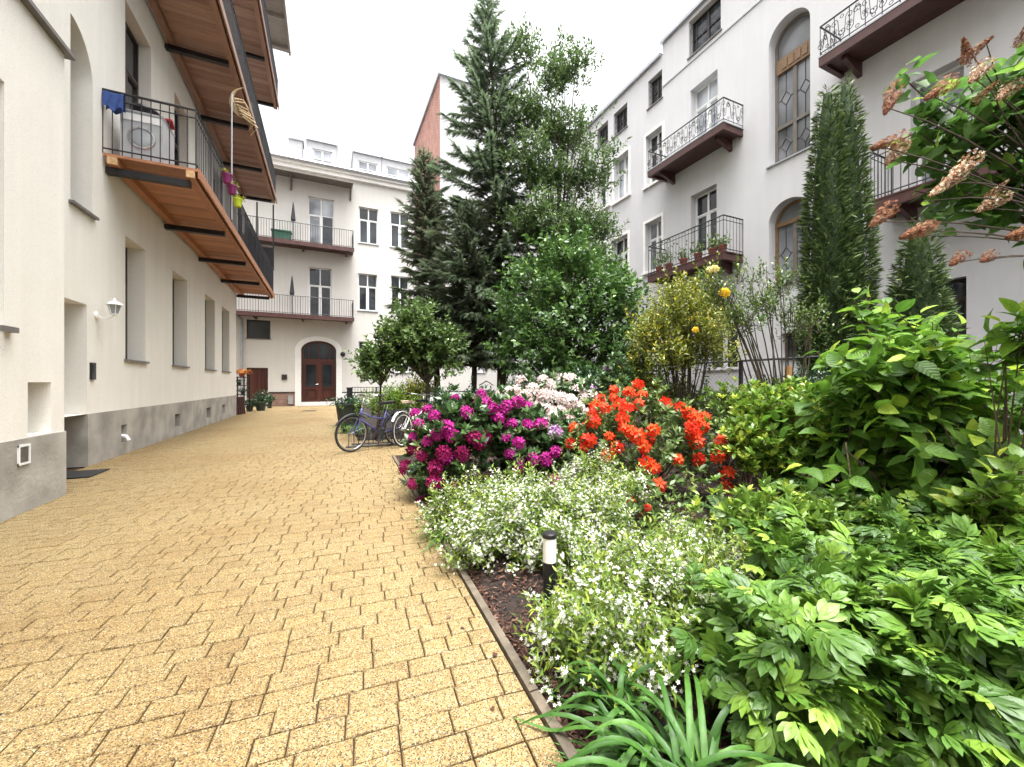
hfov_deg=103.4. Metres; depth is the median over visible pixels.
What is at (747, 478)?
green shrub
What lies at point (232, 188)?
rail pot
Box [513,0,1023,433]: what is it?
apartment house
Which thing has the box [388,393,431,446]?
bicycle
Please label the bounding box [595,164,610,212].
window
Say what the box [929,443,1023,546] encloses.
young shrub
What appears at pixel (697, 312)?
yellow shrub
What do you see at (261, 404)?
potted plant
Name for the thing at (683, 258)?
balcony pot plant
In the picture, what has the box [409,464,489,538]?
deutzia bush
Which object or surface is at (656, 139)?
window
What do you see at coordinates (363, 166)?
window
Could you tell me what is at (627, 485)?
deutzia bush
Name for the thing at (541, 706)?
kerb
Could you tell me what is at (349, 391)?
gate post
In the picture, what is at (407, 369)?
window
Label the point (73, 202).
window sill
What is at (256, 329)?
window
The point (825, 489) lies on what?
fern
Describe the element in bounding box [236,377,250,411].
plant shelf
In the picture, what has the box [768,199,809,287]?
window
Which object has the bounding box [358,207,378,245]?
window
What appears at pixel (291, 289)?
folded parasol
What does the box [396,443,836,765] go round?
bark mulch
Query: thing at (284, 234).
storage box
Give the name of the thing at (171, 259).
apartment house
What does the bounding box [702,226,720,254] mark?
balcony pot plant
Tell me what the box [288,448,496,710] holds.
leaf litter
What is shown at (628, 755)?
daylily clump
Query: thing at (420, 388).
golden bush
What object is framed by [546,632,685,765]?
daylily clump
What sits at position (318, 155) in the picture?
window
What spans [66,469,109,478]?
doormat
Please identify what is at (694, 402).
dark shrub
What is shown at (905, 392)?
dogwood bush
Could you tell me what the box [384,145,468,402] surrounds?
spruce tree
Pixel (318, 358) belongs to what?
arched door
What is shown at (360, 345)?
window
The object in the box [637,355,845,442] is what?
chain link fence
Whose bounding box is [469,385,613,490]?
rhododendron bush
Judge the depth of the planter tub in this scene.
11.72 m
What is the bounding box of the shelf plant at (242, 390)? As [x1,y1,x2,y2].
[236,388,251,393]
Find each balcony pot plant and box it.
[650,248,665,271]
[659,239,677,268]
[674,233,693,264]
[690,238,707,259]
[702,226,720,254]
[709,232,731,251]
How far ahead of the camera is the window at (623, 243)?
17.85 m
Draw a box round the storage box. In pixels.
[271,228,291,239]
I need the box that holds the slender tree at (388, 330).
[343,294,434,439]
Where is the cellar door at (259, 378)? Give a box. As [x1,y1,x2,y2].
[247,368,267,406]
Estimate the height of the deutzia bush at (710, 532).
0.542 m
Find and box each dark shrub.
[421,376,490,414]
[498,363,605,437]
[638,379,721,430]
[757,360,833,399]
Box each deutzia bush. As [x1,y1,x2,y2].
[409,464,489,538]
[424,454,647,580]
[511,506,779,728]
[550,435,663,524]
[628,506,757,568]
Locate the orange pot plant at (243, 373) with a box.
[236,368,252,376]
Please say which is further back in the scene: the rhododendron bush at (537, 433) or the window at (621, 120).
the window at (621, 120)
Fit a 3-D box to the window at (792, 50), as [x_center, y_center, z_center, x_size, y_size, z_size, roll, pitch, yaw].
[7.864,-8.301,11.347,0.420,4.058,1.218,0,0,-24]
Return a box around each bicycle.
[334,394,410,451]
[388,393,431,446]
[401,392,436,438]
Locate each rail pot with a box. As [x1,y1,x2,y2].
[220,167,232,184]
[226,181,238,195]
[233,194,245,207]
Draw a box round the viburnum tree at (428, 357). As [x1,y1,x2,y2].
[370,297,471,404]
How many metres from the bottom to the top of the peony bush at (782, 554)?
0.777 m
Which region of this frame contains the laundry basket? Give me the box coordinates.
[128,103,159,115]
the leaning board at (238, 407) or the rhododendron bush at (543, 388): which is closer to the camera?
the rhododendron bush at (543, 388)
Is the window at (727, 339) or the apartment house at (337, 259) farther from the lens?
the apartment house at (337, 259)
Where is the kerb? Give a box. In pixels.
[392,455,585,766]
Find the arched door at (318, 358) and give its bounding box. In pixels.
[301,341,335,401]
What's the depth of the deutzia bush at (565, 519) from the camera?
2.81 m
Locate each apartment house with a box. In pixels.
[0,0,290,522]
[236,136,511,406]
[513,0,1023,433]
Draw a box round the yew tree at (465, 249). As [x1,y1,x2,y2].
[409,195,528,393]
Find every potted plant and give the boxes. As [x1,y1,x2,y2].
[245,398,256,410]
[251,386,271,410]
[263,394,275,407]
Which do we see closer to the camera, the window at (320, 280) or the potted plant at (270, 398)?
the potted plant at (270, 398)
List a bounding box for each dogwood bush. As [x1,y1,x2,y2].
[761,286,1023,518]
[941,298,1023,532]
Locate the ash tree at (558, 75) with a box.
[484,11,632,296]
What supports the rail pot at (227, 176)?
hanging from the apartment house at (171, 259)
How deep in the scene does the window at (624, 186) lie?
17.88 m
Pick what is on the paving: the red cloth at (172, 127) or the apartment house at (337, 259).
the apartment house at (337, 259)
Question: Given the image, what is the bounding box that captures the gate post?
[346,387,352,397]
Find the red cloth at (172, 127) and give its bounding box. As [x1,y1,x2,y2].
[165,118,174,129]
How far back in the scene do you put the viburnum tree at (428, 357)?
8.93 m
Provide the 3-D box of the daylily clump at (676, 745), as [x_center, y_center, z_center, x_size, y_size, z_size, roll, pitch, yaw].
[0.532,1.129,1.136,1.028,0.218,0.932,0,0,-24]
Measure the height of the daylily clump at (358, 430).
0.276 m
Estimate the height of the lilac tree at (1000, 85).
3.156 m
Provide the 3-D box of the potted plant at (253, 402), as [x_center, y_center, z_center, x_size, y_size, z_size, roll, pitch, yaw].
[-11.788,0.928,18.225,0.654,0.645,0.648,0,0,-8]
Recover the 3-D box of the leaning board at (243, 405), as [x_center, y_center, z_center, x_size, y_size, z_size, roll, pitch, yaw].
[-11.128,0.900,16.543,0.300,0.700,0.315,0,0,0]
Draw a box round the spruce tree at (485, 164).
[415,0,568,387]
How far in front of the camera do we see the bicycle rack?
8.07 m
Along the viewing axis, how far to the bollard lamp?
2.30 m
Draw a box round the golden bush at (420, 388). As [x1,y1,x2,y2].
[392,373,442,419]
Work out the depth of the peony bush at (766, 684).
1.28 m
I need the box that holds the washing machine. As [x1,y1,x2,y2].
[120,109,174,164]
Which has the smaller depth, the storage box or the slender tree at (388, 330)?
the slender tree at (388, 330)
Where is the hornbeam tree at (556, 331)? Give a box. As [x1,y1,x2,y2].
[476,213,667,381]
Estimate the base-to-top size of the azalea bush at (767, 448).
1.343 m
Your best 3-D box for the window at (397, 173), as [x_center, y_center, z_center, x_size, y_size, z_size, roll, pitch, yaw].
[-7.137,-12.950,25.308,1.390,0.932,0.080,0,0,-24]
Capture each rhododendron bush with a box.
[398,383,514,501]
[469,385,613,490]
[495,366,618,469]
[581,350,672,458]
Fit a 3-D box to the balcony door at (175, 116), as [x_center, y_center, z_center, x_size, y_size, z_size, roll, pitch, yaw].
[-8.400,-5.299,9.937,0.088,3.178,1.084,0,0,-24]
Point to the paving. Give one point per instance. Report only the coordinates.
(103, 633)
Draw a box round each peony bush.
[659,561,1007,766]
[725,498,918,622]
[770,550,1023,766]
[806,487,1009,565]
[845,488,1023,617]
[865,547,1023,766]
[896,483,1023,540]
[923,512,1023,606]
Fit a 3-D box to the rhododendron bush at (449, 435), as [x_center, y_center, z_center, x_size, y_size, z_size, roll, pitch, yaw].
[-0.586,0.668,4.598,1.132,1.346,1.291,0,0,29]
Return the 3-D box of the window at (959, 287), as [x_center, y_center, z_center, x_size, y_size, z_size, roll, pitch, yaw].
[8.992,-1.545,8.750,0.320,1.243,1.350,0,0,-24]
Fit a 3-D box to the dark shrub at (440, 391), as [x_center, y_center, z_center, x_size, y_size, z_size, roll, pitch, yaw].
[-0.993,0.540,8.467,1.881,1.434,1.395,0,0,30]
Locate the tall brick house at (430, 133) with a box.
[413,69,528,379]
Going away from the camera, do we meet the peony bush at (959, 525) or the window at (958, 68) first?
the peony bush at (959, 525)
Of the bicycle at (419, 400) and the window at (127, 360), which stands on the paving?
the bicycle at (419, 400)
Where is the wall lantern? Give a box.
[94,298,123,319]
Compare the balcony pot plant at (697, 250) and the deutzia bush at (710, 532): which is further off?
the balcony pot plant at (697, 250)
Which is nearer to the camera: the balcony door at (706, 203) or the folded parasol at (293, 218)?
the balcony door at (706, 203)
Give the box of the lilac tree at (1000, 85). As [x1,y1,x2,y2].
[868,27,1023,268]
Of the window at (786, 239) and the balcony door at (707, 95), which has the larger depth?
the balcony door at (707, 95)
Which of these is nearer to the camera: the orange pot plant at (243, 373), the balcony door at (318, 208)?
the orange pot plant at (243, 373)
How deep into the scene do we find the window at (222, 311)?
14.73 m
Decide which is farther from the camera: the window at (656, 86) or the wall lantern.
the window at (656, 86)
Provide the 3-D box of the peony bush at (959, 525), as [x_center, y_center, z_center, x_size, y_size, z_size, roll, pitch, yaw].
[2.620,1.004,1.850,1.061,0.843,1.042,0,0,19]
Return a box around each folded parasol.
[290,277,293,294]
[291,202,295,238]
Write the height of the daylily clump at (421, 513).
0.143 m
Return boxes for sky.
[258,0,698,230]
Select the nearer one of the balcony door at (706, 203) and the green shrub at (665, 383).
the green shrub at (665, 383)
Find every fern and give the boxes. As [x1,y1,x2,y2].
[682,495,745,512]
[771,473,890,501]
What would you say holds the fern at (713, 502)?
on the bark mulch
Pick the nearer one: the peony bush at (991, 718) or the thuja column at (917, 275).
the peony bush at (991, 718)
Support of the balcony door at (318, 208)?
in the apartment house at (337, 259)
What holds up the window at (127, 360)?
in the apartment house at (171, 259)
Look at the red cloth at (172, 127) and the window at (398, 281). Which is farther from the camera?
the window at (398, 281)
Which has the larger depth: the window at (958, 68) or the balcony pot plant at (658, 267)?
the balcony pot plant at (658, 267)
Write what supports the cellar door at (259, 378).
in the apartment house at (337, 259)
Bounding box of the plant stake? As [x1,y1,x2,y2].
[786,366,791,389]
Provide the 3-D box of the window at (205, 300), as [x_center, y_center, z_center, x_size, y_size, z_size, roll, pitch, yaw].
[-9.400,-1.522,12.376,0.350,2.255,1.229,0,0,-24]
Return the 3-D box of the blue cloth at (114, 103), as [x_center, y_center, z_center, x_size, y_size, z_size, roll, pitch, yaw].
[-6.452,-4.576,6.555,0.250,0.369,0.136,0,0,-24]
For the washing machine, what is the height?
0.870 m
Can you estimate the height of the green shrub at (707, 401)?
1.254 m
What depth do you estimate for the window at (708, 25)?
13.91 m
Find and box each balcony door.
[125,21,138,108]
[174,109,177,165]
[695,75,717,138]
[696,187,716,256]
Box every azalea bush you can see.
[554,373,750,511]
[607,476,708,545]
[686,473,883,556]
[703,375,878,501]
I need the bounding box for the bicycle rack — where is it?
[346,427,400,447]
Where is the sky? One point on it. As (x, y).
(358, 75)
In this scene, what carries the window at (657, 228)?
in the apartment house at (712, 113)
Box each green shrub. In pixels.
[339,380,420,428]
[637,371,721,440]
[686,387,749,473]
[696,375,829,484]
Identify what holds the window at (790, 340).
in the apartment house at (712, 113)
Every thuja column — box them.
[790,69,884,429]
[883,217,967,452]
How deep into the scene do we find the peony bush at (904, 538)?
1.99 m
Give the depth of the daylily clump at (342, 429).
10.14 m
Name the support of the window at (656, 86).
in the apartment house at (712, 113)
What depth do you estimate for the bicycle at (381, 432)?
7.57 m
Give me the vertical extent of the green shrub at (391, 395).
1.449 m
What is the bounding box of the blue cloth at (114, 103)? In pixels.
[102,90,125,114]
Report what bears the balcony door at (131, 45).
in the apartment house at (171, 259)
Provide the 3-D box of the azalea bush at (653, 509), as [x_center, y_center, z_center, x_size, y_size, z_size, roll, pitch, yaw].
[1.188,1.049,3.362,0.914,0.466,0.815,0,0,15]
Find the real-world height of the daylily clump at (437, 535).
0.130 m
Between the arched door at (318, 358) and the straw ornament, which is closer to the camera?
the straw ornament
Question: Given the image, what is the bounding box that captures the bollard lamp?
[540,530,556,603]
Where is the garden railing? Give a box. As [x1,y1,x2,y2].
[352,387,397,404]
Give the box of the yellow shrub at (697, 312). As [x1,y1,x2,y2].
[618,262,751,462]
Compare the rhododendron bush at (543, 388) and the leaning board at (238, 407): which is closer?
the rhododendron bush at (543, 388)
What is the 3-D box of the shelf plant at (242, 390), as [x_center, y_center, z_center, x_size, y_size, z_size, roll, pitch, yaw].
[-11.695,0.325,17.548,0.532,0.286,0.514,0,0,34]
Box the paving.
[0,405,563,766]
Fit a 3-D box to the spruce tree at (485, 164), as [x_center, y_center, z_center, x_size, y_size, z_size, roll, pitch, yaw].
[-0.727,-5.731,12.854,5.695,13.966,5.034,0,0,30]
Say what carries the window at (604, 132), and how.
in the apartment house at (712, 113)
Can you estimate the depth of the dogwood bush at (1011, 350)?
2.46 m
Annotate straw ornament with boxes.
[229,87,257,219]
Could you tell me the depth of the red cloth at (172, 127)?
7.17 m
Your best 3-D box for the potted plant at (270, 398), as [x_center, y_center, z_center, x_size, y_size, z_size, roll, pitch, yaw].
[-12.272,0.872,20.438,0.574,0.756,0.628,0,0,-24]
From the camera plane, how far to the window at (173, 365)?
10.24 m
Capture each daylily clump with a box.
[324,421,358,434]
[343,424,369,435]
[391,462,426,475]
[391,470,442,494]
[403,506,440,526]
[411,523,472,551]
[498,671,803,766]
[511,678,740,766]
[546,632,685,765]
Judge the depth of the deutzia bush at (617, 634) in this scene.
1.78 m
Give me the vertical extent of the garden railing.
1.067 m
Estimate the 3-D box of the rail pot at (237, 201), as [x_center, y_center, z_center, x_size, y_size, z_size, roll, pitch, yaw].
[-6.553,-4.407,9.693,0.285,0.354,0.271,0,0,-24]
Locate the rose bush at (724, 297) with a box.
[692,251,846,395]
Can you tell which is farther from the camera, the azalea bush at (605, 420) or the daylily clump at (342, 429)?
the daylily clump at (342, 429)
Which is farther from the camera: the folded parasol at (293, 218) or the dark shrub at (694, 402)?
the folded parasol at (293, 218)
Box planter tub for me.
[318,393,369,426]
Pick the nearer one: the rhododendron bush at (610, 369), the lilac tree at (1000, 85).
the lilac tree at (1000, 85)
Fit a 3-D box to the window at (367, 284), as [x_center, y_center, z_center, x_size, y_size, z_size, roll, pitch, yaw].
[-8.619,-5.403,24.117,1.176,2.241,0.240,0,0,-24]
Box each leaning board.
[236,397,241,414]
[240,397,245,413]
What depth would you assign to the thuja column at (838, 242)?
7.21 m
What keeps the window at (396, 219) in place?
in the apartment house at (337, 259)
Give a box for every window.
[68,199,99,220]
[124,247,149,363]
[172,278,189,367]
[205,300,216,370]
[222,311,230,372]
[245,319,270,339]
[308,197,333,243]
[309,267,331,315]
[313,149,331,163]
[357,273,377,311]
[358,161,376,173]
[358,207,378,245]
[358,341,372,368]
[387,167,408,179]
[390,212,409,249]
[391,276,407,311]
[394,364,408,372]
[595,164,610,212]
[596,125,608,150]
[610,146,630,206]
[610,230,629,269]
[613,107,627,138]
[641,212,663,275]
[642,121,663,190]
[646,75,662,110]
[687,0,721,60]
[706,314,738,370]
[766,12,810,168]
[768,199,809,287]
[786,334,797,356]
[893,278,969,335]
[916,64,963,184]

